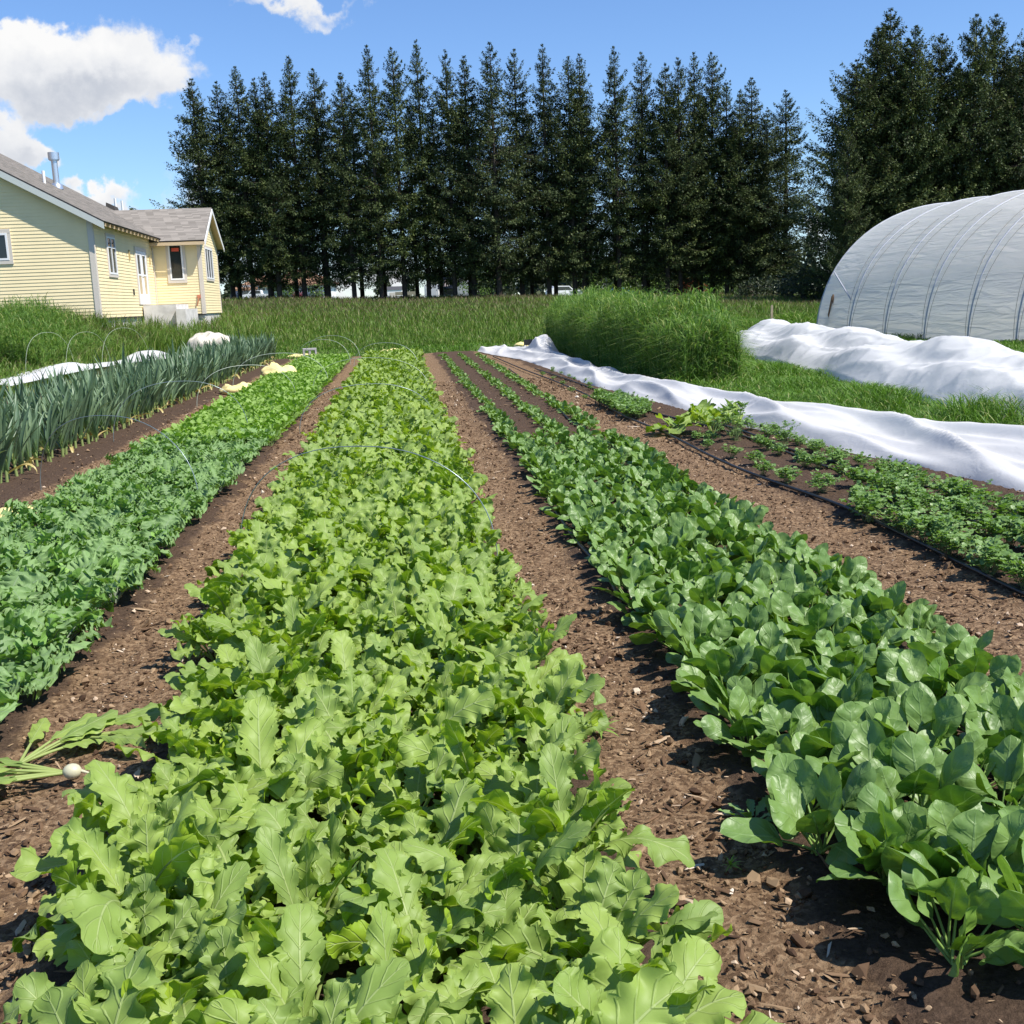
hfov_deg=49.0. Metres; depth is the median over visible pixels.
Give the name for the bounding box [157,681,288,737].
turnip plant
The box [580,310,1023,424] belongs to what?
side grass
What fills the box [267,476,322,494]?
turnip plant
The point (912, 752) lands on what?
spinach plant
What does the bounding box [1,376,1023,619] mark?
soil clods
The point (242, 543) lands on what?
turnip plant
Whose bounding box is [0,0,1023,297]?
sky
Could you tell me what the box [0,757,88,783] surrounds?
pulled turnip
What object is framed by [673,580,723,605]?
spinach plant
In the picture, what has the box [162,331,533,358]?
verge grass
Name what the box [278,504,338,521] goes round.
turnip plant
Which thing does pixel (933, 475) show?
cilantro plant
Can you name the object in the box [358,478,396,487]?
turnip plant
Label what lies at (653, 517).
spinach plant
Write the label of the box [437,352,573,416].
spinach rows
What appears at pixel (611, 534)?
spinach plant
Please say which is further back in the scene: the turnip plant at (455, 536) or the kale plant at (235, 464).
the kale plant at (235, 464)
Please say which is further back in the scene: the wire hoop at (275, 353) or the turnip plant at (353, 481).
the wire hoop at (275, 353)
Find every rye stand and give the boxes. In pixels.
[0,293,125,368]
[533,283,773,382]
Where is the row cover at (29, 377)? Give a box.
[0,350,165,385]
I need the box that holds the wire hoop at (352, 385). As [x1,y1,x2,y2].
[299,383,429,428]
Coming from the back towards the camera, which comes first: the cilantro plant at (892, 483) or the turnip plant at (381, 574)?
the cilantro plant at (892, 483)
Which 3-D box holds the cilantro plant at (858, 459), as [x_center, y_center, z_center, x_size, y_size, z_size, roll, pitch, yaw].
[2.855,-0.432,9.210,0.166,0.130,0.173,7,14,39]
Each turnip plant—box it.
[1,873,245,1023]
[10,760,253,881]
[10,813,220,952]
[11,960,176,1023]
[31,946,196,1023]
[44,858,223,960]
[50,791,276,954]
[56,808,188,919]
[62,741,298,833]
[63,939,208,1023]
[72,893,212,1001]
[99,861,250,978]
[104,791,246,873]
[114,716,247,763]
[114,832,340,925]
[121,760,266,809]
[136,695,295,764]
[138,702,239,764]
[140,926,320,1023]
[149,738,236,808]
[150,753,245,834]
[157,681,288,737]
[157,995,208,1023]
[158,618,258,661]
[160,662,288,723]
[168,695,351,815]
[170,656,279,699]
[170,729,283,766]
[172,594,267,631]
[179,646,305,702]
[180,574,262,643]
[182,957,410,1023]
[190,606,282,648]
[190,777,321,868]
[192,674,340,738]
[194,903,399,1023]
[195,642,287,673]
[196,560,246,584]
[198,643,292,671]
[200,636,354,734]
[203,583,224,614]
[203,596,298,627]
[204,533,291,577]
[204,826,431,936]
[207,531,294,576]
[207,551,308,598]
[208,625,263,660]
[208,894,369,1000]
[212,614,304,651]
[213,625,305,669]
[216,634,301,666]
[221,559,261,580]
[223,687,316,768]
[227,519,283,534]
[227,737,317,832]
[228,520,292,556]
[228,801,354,903]
[229,503,300,536]
[237,541,295,558]
[238,765,409,884]
[239,500,311,528]
[239,596,364,650]
[240,552,312,582]
[249,557,348,591]
[250,580,303,615]
[252,495,299,515]
[253,569,353,615]
[253,804,411,929]
[254,486,311,506]
[256,481,314,507]
[257,574,336,624]
[259,536,313,559]
[263,489,304,510]
[263,497,318,526]
[264,626,361,668]
[266,600,348,625]
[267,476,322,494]
[268,528,336,553]
[270,466,322,482]
[271,475,305,495]
[271,752,411,831]
[272,596,357,654]
[274,546,327,562]
[275,516,315,536]
[275,667,421,772]
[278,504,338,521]
[279,479,345,506]
[279,520,315,536]
[281,447,323,475]
[281,497,340,513]
[281,684,392,747]
[283,509,334,530]
[284,466,308,482]
[287,458,317,471]
[287,529,368,563]
[288,518,365,554]
[289,500,371,536]
[289,547,373,583]
[289,641,343,704]
[293,476,339,490]
[296,496,333,517]
[298,459,346,472]
[299,492,329,506]
[300,487,326,497]
[300,653,390,673]
[305,461,346,479]
[308,528,355,547]
[308,630,407,686]
[310,485,357,501]
[310,713,384,796]
[313,471,346,481]
[313,479,357,498]
[314,459,348,471]
[314,462,347,476]
[314,497,353,515]
[315,594,409,659]
[316,609,408,659]
[317,777,480,929]
[318,452,346,462]
[321,514,362,540]
[321,550,382,594]
[323,602,358,630]
[323,684,494,763]
[324,474,352,490]
[325,539,364,561]
[326,848,507,1004]
[327,506,342,518]
[327,563,392,597]
[328,544,409,581]
[329,494,346,510]
[331,537,397,556]
[332,590,374,614]
[333,571,410,604]
[333,666,414,701]
[335,457,374,477]
[335,458,362,463]
[335,520,403,541]
[335,553,379,587]
[337,828,503,982]
[338,901,494,1023]
[340,473,362,482]
[341,473,373,485]
[341,725,522,867]
[343,494,402,510]
[343,511,402,537]
[343,535,378,548]
[343,717,440,790]
[344,579,427,651]
[345,692,444,730]
[347,656,430,689]
[349,568,445,603]
[351,484,396,503]
[352,563,412,584]
[352,803,479,862]
[354,470,401,493]
[355,448,384,462]
[357,464,382,480]
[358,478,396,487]
[360,553,431,597]
[361,453,392,475]
[361,482,391,499]
[363,461,383,474]
[363,514,440,555]
[364,601,457,668]
[365,497,390,521]
[366,625,481,678]
[368,456,392,464]
[368,531,441,569]
[369,500,413,520]
[372,470,424,483]
[372,560,463,614]
[373,505,407,529]
[375,530,429,554]
[377,500,430,515]
[377,608,457,647]
[378,534,431,560]
[382,449,416,459]
[382,519,430,538]
[383,455,422,468]
[384,455,420,474]
[385,1013,558,1023]
[386,762,529,854]
[386,989,440,1023]
[388,476,426,493]
[388,487,432,505]
[389,454,414,465]
[390,478,431,507]
[394,499,467,540]
[394,638,521,684]
[395,482,422,505]
[396,471,417,491]
[396,714,534,829]
[397,496,461,539]
[397,586,507,644]
[398,536,468,558]
[398,707,524,764]
[400,940,639,1023]
[401,578,485,621]
[402,661,474,715]
[402,801,591,963]
[404,652,502,710]
[405,452,441,462]
[405,571,495,611]
[405,682,537,746]
[406,483,470,509]
[406,535,489,573]
[407,496,464,511]
[408,452,446,463]
[408,572,494,623]
[410,476,455,492]
[412,670,523,725]
[413,460,445,478]
[413,502,480,518]
[413,603,519,661]
[413,865,580,1002]
[416,484,444,496]
[420,473,442,480]
[420,793,577,900]
[423,466,485,490]
[425,476,482,503]
[426,468,487,496]
[428,524,460,545]
[429,461,473,474]
[429,528,465,549]
[431,451,475,466]
[431,457,451,466]
[431,550,497,592]
[434,962,574,1023]
[440,446,475,464]
[441,459,467,469]
[441,473,474,493]
[441,482,497,508]
[442,575,546,632]
[448,495,477,510]
[448,511,503,555]
[451,449,465,465]
[451,488,488,500]
[454,470,470,479]
[454,560,531,603]
[455,542,514,562]
[456,511,483,549]
[457,699,585,766]
[458,596,547,636]
[459,603,472,625]
[461,545,521,574]
[461,631,605,706]
[464,614,576,690]
[465,569,537,607]
[466,518,501,542]
[467,715,600,802]
[468,831,649,943]
[469,612,562,657]
[469,653,604,735]
[469,743,694,867]
[471,503,494,523]
[473,562,531,589]
[473,578,542,615]
[474,529,501,548]
[475,537,513,568]
[478,652,583,723]
[478,840,717,998]
[492,687,608,757]
[493,749,641,867]
[536,927,746,1023]
[537,967,690,1023]
[541,899,732,1014]
[556,972,783,1023]
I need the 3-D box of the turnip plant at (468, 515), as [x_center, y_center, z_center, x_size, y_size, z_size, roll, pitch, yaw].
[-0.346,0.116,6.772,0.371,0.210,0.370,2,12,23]
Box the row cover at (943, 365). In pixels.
[737,319,1023,417]
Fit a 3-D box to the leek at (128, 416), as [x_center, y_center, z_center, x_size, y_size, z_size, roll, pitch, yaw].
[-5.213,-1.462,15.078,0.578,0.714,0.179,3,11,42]
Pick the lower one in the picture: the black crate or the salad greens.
the salad greens
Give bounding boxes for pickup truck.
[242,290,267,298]
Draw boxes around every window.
[0,229,13,263]
[104,233,118,277]
[165,245,187,282]
[203,245,214,281]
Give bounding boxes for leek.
[0,377,20,402]
[0,378,45,412]
[0,382,46,412]
[0,390,38,473]
[0,400,19,444]
[0,406,19,482]
[1,397,27,465]
[2,406,36,478]
[4,388,42,447]
[4,402,18,481]
[5,400,47,475]
[6,375,27,402]
[6,400,45,466]
[8,370,51,394]
[9,389,31,415]
[9,409,30,469]
[12,387,37,406]
[13,387,47,453]
[13,411,44,461]
[18,379,57,406]
[20,398,50,457]
[21,395,45,455]
[21,400,59,461]
[25,383,71,408]
[27,417,37,466]
[29,387,69,447]
[30,380,71,428]
[30,407,70,460]
[31,367,72,388]
[31,389,83,456]
[33,365,71,388]
[37,390,72,449]
[37,397,70,457]
[39,377,58,393]
[40,370,53,388]
[40,384,72,452]
[46,366,77,387]
[46,371,108,443]
[47,387,90,447]
[47,388,71,454]
[52,373,85,416]
[57,374,108,445]
[62,376,93,436]
[62,391,83,440]
[64,369,97,440]
[66,364,105,383]
[67,363,86,384]
[68,399,73,452]
[71,364,109,400]
[74,356,105,384]
[84,372,123,430]
[86,382,120,434]
[87,385,112,437]
[87,393,114,441]
[89,351,111,376]
[93,396,112,438]
[95,358,126,390]
[95,382,118,434]
[97,362,130,429]
[99,389,121,432]
[107,383,128,430]
[108,369,137,425]
[109,387,135,428]
[112,345,136,370]
[113,372,141,420]
[115,369,151,421]
[115,370,157,421]
[115,377,131,427]
[116,357,146,416]
[117,367,161,418]
[122,377,137,426]
[124,356,146,386]
[127,376,163,419]
[130,377,165,416]
[131,358,167,414]
[137,346,153,366]
[141,366,162,416]
[142,354,173,411]
[143,352,152,369]
[144,365,183,408]
[145,364,172,412]
[151,355,172,404]
[153,364,174,405]
[157,356,187,404]
[158,357,179,403]
[158,361,181,406]
[158,372,173,408]
[160,350,177,380]
[161,370,189,402]
[164,339,179,361]
[164,375,176,407]
[165,360,195,401]
[170,353,185,401]
[170,368,188,402]
[172,353,204,380]
[174,344,189,363]
[179,361,201,397]
[180,360,210,394]
[183,365,199,399]
[184,369,194,399]
[185,355,202,396]
[192,356,209,392]
[193,358,204,394]
[195,350,215,388]
[196,353,213,391]
[202,358,214,390]
[204,350,219,389]
[205,339,216,386]
[205,341,225,387]
[215,344,231,383]
[216,355,228,385]
[217,353,223,384]
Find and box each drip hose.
[492,356,1023,595]
[508,368,592,435]
[535,368,978,522]
[555,511,651,616]
[712,421,1018,501]
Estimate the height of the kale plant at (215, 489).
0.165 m
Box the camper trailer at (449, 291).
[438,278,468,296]
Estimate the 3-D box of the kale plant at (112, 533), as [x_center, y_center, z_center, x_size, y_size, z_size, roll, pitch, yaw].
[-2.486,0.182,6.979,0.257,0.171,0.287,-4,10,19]
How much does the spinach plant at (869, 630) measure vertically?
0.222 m
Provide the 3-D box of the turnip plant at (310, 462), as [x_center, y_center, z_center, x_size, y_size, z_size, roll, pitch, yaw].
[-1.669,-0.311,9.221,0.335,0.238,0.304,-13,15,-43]
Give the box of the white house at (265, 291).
[235,275,336,297]
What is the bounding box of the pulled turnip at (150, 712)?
[84,702,167,745]
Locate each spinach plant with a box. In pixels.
[489,409,505,418]
[492,412,509,418]
[492,420,511,431]
[494,415,511,423]
[498,425,517,437]
[498,427,513,438]
[501,418,514,426]
[502,430,526,441]
[507,438,524,453]
[510,433,532,442]
[517,444,536,455]
[518,440,542,448]
[519,451,554,467]
[520,451,546,466]
[522,428,550,438]
[522,447,550,469]
[523,449,541,466]
[525,456,551,469]
[526,446,547,452]
[526,465,568,484]
[527,464,552,479]
[531,429,553,439]
[533,415,546,425]
[533,463,554,478]
[533,471,568,487]
[534,477,570,497]
[535,436,552,447]
[539,485,580,510]
[540,475,574,487]
[543,420,554,429]
[543,424,555,431]
[544,498,594,517]
[545,427,567,436]
[545,444,556,449]
[546,442,564,449]
[548,452,577,463]
[549,448,562,453]
[551,424,566,430]
[551,449,569,454]
[551,453,575,466]
[551,489,594,511]
[552,430,569,442]
[555,505,603,531]
[556,457,581,469]
[556,499,592,508]
[557,509,603,521]
[559,433,580,444]
[559,465,586,479]
[560,463,584,473]
[564,517,603,542]
[565,407,579,417]
[565,435,583,447]
[565,441,576,450]
[565,475,607,491]
[568,405,585,412]
[569,443,578,449]
[570,412,587,421]
[570,414,587,422]
[570,441,594,451]
[570,467,600,480]
[570,476,592,489]
[572,425,599,434]
[573,415,587,425]
[574,449,590,463]
[575,429,591,436]
[575,483,601,501]
[576,432,588,443]
[576,450,605,464]
[576,479,611,501]
[576,521,608,540]
[577,446,592,455]
[577,451,605,461]
[577,457,592,464]
[578,414,599,424]
[580,419,600,428]
[584,436,600,442]
[584,459,603,471]
[584,486,613,505]
[585,539,629,559]
[587,496,620,506]
[587,522,633,547]
[587,528,628,547]
[588,438,610,449]
[588,540,636,567]
[591,464,604,476]
[592,439,606,444]
[592,442,610,449]
[592,565,678,613]
[593,465,626,479]
[595,430,619,439]
[597,445,631,458]
[597,472,622,483]
[597,556,661,589]
[599,428,616,439]
[599,549,648,565]
[603,500,627,512]
[603,505,629,527]
[603,513,658,531]
[604,451,625,465]
[604,456,624,465]
[604,473,631,489]
[606,481,627,498]
[606,509,635,532]
[607,433,626,443]
[607,434,622,444]
[607,448,627,457]
[607,460,631,468]
[607,481,641,497]
[609,555,668,590]
[611,464,627,470]
[612,439,625,448]
[613,583,668,625]
[614,486,648,499]
[615,437,639,448]
[616,491,646,502]
[617,530,653,547]
[618,436,639,441]
[618,441,642,455]
[619,441,642,448]
[620,469,644,488]
[620,494,663,509]
[623,441,654,454]
[625,455,632,463]
[625,466,654,487]
[626,520,652,541]
[627,448,665,464]
[628,499,673,518]
[628,601,696,648]
[629,606,691,650]
[630,526,693,561]
[630,588,682,622]
[632,450,661,466]
[632,531,678,555]
[633,478,662,492]
[635,474,671,490]
[636,447,668,462]
[638,561,722,589]
[639,457,665,470]
[640,482,683,501]
[640,512,684,530]
[643,505,685,528]
[647,467,689,483]
[648,490,687,503]
[650,545,685,576]
[651,463,688,477]
[652,460,670,470]
[653,557,691,577]
[653,605,732,656]
[659,496,698,515]
[661,495,702,515]
[663,495,683,502]
[663,561,713,583]
[665,523,714,542]
[665,636,750,678]
[668,516,706,547]
[668,572,744,606]
[670,641,763,696]
[671,508,700,516]
[673,535,708,553]
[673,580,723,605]
[678,486,711,497]
[678,547,746,573]
[679,476,713,493]
[680,640,740,688]
[683,541,739,560]
[684,601,745,627]
[686,516,738,546]
[688,671,782,721]
[689,488,709,497]
[690,501,728,524]
[693,685,799,758]
[694,513,738,541]
[695,491,736,507]
[698,557,746,580]
[705,526,758,552]
[710,500,743,513]
[712,601,767,639]
[714,559,781,599]
[715,565,749,596]
[716,702,820,752]
[718,622,814,681]
[720,498,754,515]
[720,753,882,864]
[721,592,749,613]
[725,508,764,530]
[726,643,824,686]
[727,538,754,551]
[728,536,777,563]
[728,577,813,622]
[729,629,782,648]
[733,500,768,516]
[738,579,805,598]
[742,552,786,566]
[743,521,782,540]
[745,558,803,584]
[751,732,836,777]
[752,525,766,541]
[752,590,842,639]
[755,530,807,562]
[764,658,832,705]
[764,661,872,711]
[764,750,847,817]
[773,541,818,560]
[773,564,834,607]
[775,602,851,639]
[779,539,831,572]
[780,547,849,580]
[785,648,891,685]
[787,629,877,668]
[787,704,834,731]
[793,582,831,607]
[800,698,908,765]
[804,548,867,595]
[804,595,874,632]
[805,595,887,634]
[805,719,935,798]
[808,630,878,681]
[813,567,881,594]
[816,800,967,883]
[829,575,874,599]
[829,782,967,904]
[834,615,908,656]
[840,666,940,708]
[841,581,936,617]
[842,614,893,647]
[849,582,907,614]
[852,682,998,754]
[854,731,984,812]
[866,637,898,669]
[868,681,957,735]
[873,648,946,689]
[873,800,998,878]
[875,649,988,698]
[880,604,945,643]
[881,809,1023,896]
[886,849,1023,977]
[901,623,949,666]
[907,636,1021,693]
[918,692,1023,750]
[924,623,993,684]
[939,840,1023,966]
[946,682,993,731]
[949,731,1016,797]
[954,683,1023,729]
[954,735,1023,807]
[968,796,1023,815]
[987,667,1023,697]
[991,805,1023,865]
[994,678,1023,700]
[994,779,1022,798]
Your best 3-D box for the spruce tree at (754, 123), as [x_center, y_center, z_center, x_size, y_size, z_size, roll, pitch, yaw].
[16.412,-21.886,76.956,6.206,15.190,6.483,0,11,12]
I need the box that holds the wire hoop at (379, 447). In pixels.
[241,446,497,555]
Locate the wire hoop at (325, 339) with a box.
[297,339,350,362]
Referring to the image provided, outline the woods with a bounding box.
[220,231,832,298]
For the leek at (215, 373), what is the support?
on the soil at (440, 370)
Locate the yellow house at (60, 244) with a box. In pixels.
[0,152,224,330]
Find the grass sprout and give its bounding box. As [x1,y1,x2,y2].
[723,855,739,870]
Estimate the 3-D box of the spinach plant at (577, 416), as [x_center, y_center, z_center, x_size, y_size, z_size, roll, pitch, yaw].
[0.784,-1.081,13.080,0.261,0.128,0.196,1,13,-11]
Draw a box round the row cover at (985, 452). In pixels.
[478,334,1023,491]
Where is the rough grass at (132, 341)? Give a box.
[0,304,170,396]
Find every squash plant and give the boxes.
[645,411,701,433]
[688,398,743,432]
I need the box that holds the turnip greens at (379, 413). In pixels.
[282,346,467,468]
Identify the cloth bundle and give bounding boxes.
[187,331,229,351]
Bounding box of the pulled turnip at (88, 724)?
[19,709,117,762]
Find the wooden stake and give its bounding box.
[770,305,772,318]
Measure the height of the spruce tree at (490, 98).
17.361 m
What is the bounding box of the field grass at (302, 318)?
[111,290,821,354]
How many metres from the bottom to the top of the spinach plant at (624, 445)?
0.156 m
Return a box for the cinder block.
[302,348,316,354]
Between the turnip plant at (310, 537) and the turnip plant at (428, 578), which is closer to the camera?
the turnip plant at (428, 578)
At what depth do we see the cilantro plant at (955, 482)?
7.56 m
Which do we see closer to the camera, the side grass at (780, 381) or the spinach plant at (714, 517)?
the spinach plant at (714, 517)
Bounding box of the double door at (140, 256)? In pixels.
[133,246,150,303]
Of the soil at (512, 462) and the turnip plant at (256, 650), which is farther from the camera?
the soil at (512, 462)
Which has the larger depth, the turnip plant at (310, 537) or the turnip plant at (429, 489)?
the turnip plant at (429, 489)
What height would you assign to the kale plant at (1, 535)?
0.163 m
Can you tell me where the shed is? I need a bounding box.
[387,286,401,297]
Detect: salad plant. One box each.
[139,437,158,444]
[161,436,183,443]
[171,423,182,428]
[171,423,189,431]
[180,417,196,422]
[195,418,217,424]
[225,414,242,419]
[228,424,243,428]
[235,431,254,439]
[238,412,250,418]
[241,419,252,425]
[242,430,262,441]
[265,435,279,445]
[269,423,287,435]
[277,415,296,424]
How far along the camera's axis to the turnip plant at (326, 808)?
2.92 m
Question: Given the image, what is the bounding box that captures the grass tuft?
[600,716,618,739]
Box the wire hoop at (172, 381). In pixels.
[113,381,247,441]
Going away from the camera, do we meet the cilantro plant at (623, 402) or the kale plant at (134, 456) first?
the kale plant at (134, 456)
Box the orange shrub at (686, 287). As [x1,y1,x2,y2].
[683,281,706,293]
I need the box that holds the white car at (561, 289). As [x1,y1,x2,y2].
[545,286,572,294]
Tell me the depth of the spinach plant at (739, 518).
6.67 m
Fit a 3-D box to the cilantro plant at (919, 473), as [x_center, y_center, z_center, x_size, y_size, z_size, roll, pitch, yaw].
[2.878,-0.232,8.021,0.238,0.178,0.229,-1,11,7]
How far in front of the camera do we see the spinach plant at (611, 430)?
11.59 m
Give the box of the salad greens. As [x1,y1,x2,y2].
[186,352,354,417]
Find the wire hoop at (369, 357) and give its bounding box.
[313,357,426,383]
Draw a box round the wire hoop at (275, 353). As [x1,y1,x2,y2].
[233,353,327,380]
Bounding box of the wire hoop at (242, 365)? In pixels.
[197,365,295,397]
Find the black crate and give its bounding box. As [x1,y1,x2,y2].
[524,339,532,345]
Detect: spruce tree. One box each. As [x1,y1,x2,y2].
[129,78,263,286]
[174,98,245,283]
[185,80,256,299]
[201,66,275,299]
[207,104,258,299]
[222,78,302,297]
[225,72,319,298]
[246,108,303,295]
[263,55,346,297]
[269,68,383,296]
[273,100,317,296]
[273,107,363,295]
[303,72,402,299]
[316,91,388,297]
[331,44,420,300]
[345,111,408,297]
[351,47,443,298]
[382,111,443,297]
[385,39,459,297]
[408,114,465,296]
[410,49,488,296]
[417,55,507,296]
[431,93,502,294]
[437,42,551,296]
[475,49,557,295]
[475,111,521,295]
[492,107,571,294]
[510,44,591,294]
[527,93,597,296]
[529,56,611,295]
[545,53,627,293]
[561,101,611,288]
[584,46,656,292]
[590,101,648,291]
[602,52,679,294]
[611,100,673,292]
[612,63,716,294]
[631,57,726,296]
[644,108,701,294]
[653,51,737,293]
[662,51,751,293]
[672,96,745,293]
[689,82,769,295]
[699,90,790,295]
[701,124,770,294]
[708,77,790,291]
[710,111,818,290]
[740,89,828,285]
[754,59,940,298]
[776,27,951,282]
[796,8,984,277]
[802,82,976,248]
[813,126,873,284]
[851,25,961,241]
[881,33,1017,217]
[918,14,1023,201]
[921,63,980,196]
[934,14,1023,201]
[955,57,1023,195]
[965,40,1023,194]
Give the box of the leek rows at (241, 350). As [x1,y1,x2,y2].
[180,328,278,382]
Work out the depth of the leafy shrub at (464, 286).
107.70 m
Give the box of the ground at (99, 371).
[3,292,860,474]
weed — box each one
[718,795,772,820]
[764,419,800,445]
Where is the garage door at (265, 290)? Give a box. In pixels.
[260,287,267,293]
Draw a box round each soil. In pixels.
[0,388,890,507]
[0,461,1023,1023]
[138,351,600,408]
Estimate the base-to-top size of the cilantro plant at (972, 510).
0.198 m
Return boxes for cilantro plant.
[589,388,609,402]
[593,388,603,402]
[594,392,612,403]
[599,393,614,406]
[608,399,621,411]
[615,398,635,414]
[616,402,637,417]
[623,391,639,399]
[625,398,650,415]
[629,396,645,403]
[632,395,654,404]
[632,405,646,417]
[639,402,651,415]
[691,429,704,438]
[701,438,714,448]
[703,429,720,441]
[713,424,724,431]
[720,443,743,457]
[727,429,742,438]
[743,419,758,429]
[744,450,765,464]
[750,435,764,446]
[751,433,761,441]
[754,458,775,474]
[758,426,773,436]
[759,437,779,450]
[763,422,779,434]
[769,442,787,454]
[771,464,802,483]
[780,432,793,441]
[790,436,805,445]
[793,451,818,466]
[794,448,806,457]
[805,438,826,450]
[805,451,831,468]
[805,469,845,492]
[806,440,824,453]
[824,445,837,453]
[825,448,849,463]
[828,458,850,475]
[834,445,852,461]
[839,480,886,512]
[843,465,871,483]
[845,468,869,483]
[847,484,880,507]
[847,490,891,522]
[851,451,872,466]
[855,486,886,515]
[862,470,906,496]
[865,467,900,487]
[867,455,898,469]
[869,501,912,530]
[873,473,914,500]
[875,461,895,472]
[884,494,933,516]
[885,479,917,502]
[886,459,921,481]
[888,461,923,478]
[894,509,926,534]
[896,482,932,499]
[898,489,932,502]
[899,467,930,483]
[900,510,946,541]
[908,476,931,488]
[913,512,973,546]
[917,488,958,515]
[926,526,966,554]
[928,473,964,496]
[928,476,968,497]
[928,505,964,532]
[930,493,968,516]
[935,497,991,527]
[942,529,976,558]
[943,486,967,501]
[947,479,994,506]
[950,534,1002,560]
[958,535,1021,575]
[965,492,994,514]
[965,514,1011,543]
[970,507,1010,536]
[974,539,1023,568]
[989,491,1022,514]
[989,514,1023,546]
[991,499,1017,523]
[998,555,1023,585]
[1002,559,1023,589]
[1009,503,1023,519]
[1010,521,1023,545]
[1011,501,1023,521]
[1013,534,1023,549]
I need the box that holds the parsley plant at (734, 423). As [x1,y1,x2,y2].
[708,401,752,441]
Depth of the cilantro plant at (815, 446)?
10.05 m
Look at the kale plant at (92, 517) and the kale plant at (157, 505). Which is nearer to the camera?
the kale plant at (92, 517)
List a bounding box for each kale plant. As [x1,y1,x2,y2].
[0,505,38,518]
[0,513,26,526]
[0,515,29,530]
[0,521,14,537]
[0,534,22,548]
[0,541,45,557]
[0,550,36,570]
[0,557,17,571]
[0,559,51,580]
[0,569,50,601]
[0,570,12,584]
[0,585,13,617]
[0,585,73,615]
[0,590,33,605]
[0,604,26,620]
[0,616,51,648]
[0,633,63,698]
[0,635,74,673]
[0,666,21,722]
[1,526,60,555]
[2,660,45,703]
[3,609,101,655]
[4,496,55,515]
[4,527,45,541]
[5,552,72,582]
[8,520,48,536]
[11,540,28,548]
[13,506,69,524]
[15,550,74,568]
[18,520,54,529]
[18,550,97,584]
[18,602,112,643]
[19,581,73,606]
[25,534,84,559]
[27,494,54,508]
[30,505,91,531]
[36,571,86,598]
[37,535,88,546]
[38,496,86,514]
[38,600,103,637]
[41,545,84,563]
[43,577,120,611]
[44,484,81,497]
[46,496,80,511]
[48,535,109,559]
[50,510,98,528]
[53,518,111,544]
[55,472,104,491]
[56,478,85,493]
[60,490,98,502]
[62,513,125,531]
[64,514,113,536]
[65,582,112,606]
[66,489,95,497]
[66,552,146,586]
[69,476,98,487]
[69,494,112,512]
[75,505,95,513]
[76,483,102,494]
[76,562,143,602]
[78,533,134,553]
[79,470,107,479]
[81,470,100,478]
[82,485,123,499]
[86,476,118,490]
[86,505,121,522]
[88,466,115,475]
[91,533,140,544]
[93,493,142,511]
[94,464,122,472]
[94,469,131,478]
[95,475,122,481]
[95,509,132,516]
[96,460,119,470]
[96,546,156,569]
[98,478,132,491]
[100,513,159,530]
[104,452,137,461]
[106,524,138,536]
[106,545,160,573]
[107,528,119,539]
[109,458,132,466]
[109,526,179,557]
[112,464,144,475]
[113,490,150,512]
[114,447,147,457]
[117,487,149,496]
[119,473,144,481]
[121,477,146,486]
[121,498,163,520]
[122,454,158,472]
[122,488,160,506]
[123,457,156,466]
[124,460,148,472]
[124,478,161,495]
[125,453,157,460]
[125,480,164,490]
[126,513,159,518]
[128,439,162,448]
[128,471,150,479]
[129,442,151,449]
[129,513,185,532]
[131,505,162,513]
[131,541,156,573]
[132,524,172,547]
[134,465,160,474]
[138,448,163,457]
[138,454,165,465]
[139,513,182,547]
[140,443,175,455]
[140,493,175,504]
[141,437,164,445]
[142,457,173,468]
[143,442,172,454]
[143,459,188,483]
[144,432,169,440]
[145,474,176,484]
[147,496,172,509]
[150,473,178,480]
[150,484,189,499]
[154,493,206,518]
[154,509,191,525]
[156,455,193,467]
[156,467,182,477]
[158,448,187,455]
[158,452,174,459]
[159,480,196,489]
[163,501,202,521]
[164,436,184,442]
[164,472,200,484]
[165,446,197,454]
[166,432,184,436]
[166,451,204,463]
[169,498,209,509]
[171,464,209,483]
[175,443,196,449]
[175,449,195,458]
[178,454,192,459]
[179,486,213,499]
[179,487,212,502]
[180,439,201,448]
[180,450,221,463]
[183,482,218,496]
[186,462,203,468]
[186,475,220,490]
[187,448,212,455]
[187,472,236,489]
[188,433,205,438]
[191,467,237,491]
[192,459,220,466]
[197,444,212,449]
[200,434,233,442]
[201,436,223,444]
[201,460,244,476]
[204,454,243,466]
[209,441,239,453]
[212,458,240,470]
[213,438,242,443]
[213,449,227,454]
[215,427,235,434]
[218,454,251,463]
[219,450,252,461]
[223,435,251,443]
[226,447,257,459]
[232,443,261,455]
[232,445,258,461]
[239,440,260,450]
[240,440,268,446]
[243,435,268,440]
[247,438,269,446]
[249,427,282,440]
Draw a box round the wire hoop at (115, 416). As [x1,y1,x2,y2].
[40,415,197,488]
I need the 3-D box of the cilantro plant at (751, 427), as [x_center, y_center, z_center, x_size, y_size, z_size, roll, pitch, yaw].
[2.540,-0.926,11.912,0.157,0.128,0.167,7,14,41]
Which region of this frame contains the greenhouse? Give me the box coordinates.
[816,190,1023,341]
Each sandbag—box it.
[0,506,36,516]
[218,382,250,394]
[260,362,296,375]
[288,353,307,357]
[514,342,527,346]
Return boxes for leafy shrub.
[274,282,294,297]
[307,284,323,297]
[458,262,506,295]
[577,263,640,293]
[610,239,664,293]
[650,257,688,293]
[691,269,737,293]
[727,273,790,297]
[766,265,824,300]
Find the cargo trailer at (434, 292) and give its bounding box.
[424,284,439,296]

